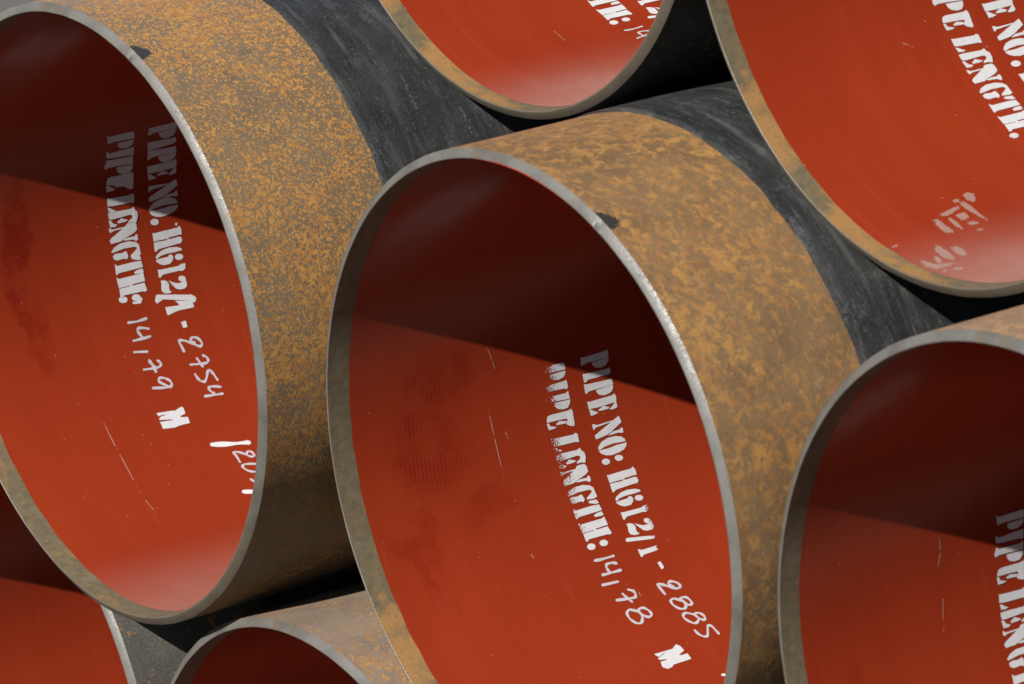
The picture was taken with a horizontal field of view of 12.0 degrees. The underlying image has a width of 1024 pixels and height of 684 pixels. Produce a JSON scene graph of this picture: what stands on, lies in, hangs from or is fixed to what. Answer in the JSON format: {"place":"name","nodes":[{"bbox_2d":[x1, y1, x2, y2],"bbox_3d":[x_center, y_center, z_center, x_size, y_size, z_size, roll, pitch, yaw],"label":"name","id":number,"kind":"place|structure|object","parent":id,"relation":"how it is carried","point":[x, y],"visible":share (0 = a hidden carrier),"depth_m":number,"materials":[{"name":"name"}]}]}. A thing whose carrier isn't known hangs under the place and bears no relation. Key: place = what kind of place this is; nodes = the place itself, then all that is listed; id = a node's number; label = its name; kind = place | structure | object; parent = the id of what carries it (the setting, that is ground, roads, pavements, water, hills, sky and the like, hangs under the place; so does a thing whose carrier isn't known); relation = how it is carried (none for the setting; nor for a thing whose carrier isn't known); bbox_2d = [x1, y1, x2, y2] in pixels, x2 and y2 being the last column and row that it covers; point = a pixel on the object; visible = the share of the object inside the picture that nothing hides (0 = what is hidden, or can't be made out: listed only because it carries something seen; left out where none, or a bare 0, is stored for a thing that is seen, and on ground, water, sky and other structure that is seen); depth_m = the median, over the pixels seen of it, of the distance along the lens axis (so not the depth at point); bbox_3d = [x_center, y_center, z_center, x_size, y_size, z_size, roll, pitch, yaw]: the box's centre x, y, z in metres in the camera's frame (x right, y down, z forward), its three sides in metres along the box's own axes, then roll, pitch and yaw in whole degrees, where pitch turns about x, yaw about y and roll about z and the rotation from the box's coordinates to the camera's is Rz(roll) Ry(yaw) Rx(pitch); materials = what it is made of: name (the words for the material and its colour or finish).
{"place":"outdoors","nodes":[
{"label":"outdoors","id":0,"kind":"place"},
{"bbox_2d":[0,0,37,12],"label":"ground","id":1,"kind":"structure","parent":0,"point":[5,5],"depth_m":17.56,"materials":[{"name":"grey"}]},
{"bbox_2d":[0,483,361,683],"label":"steel pipe","id":2,"kind":"object","parent":1,"relation":"on","point":[58,625],"visible":0.12,"depth_m":10.88,"materials":[{"name":"red metal"}]},
{"bbox_2d":[0,0,696,624],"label":"steel pipe","id":3,"kind":"object","parent":2,"relation":"on","point":[190,190],"visible":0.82,"depth_m":9.70,"materials":[{"name":"brown metal"}]},
{"bbox_2d":[378,0,731,119],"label":"steel pipe","id":4,"kind":"object","parent":3,"relation":"on","point":[541,59],"visible":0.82,"depth_m":9.14,"materials":[{"name":"red metal"}]},
{"bbox_2d":[170,581,410,683],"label":"steel pipe","id":5,"kind":"object","parent":1,"relation":"on","point":[337,636],"visible":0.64,"depth_m":9.30,"materials":[{"name":"brown metal"}]},
{"bbox_2d":[326,78,1023,683],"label":"steel pipe","id":6,"kind":"object","parent":5,"relation":"on","point":[588,374],"visible":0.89,"depth_m":8.96,"materials":[{"name":"brown metal"}]},
{"bbox_2d":[706,0,1023,297],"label":"steel pipe","id":7,"kind":"object","parent":6,"relation":"on","point":[891,132],"visible":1,"depth_m":8.36,"materials":[{"name":"red metal"}]},
{"bbox_3d":[6.146,-0.117,12.231,14.170,1.228,1.228,-15,24,-33],"label":"steel pipe","id":8,"kind":"object","parent":1,"relation":"on","visible":0},
{"bbox_2d":[777,305,1023,683],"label":"steel pipe","id":9,"kind":"object","parent":8,"relation":"on","point":[901,554],"visible":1,"depth_m":8.08,"materials":[{"name":"red metal"}]}
]}

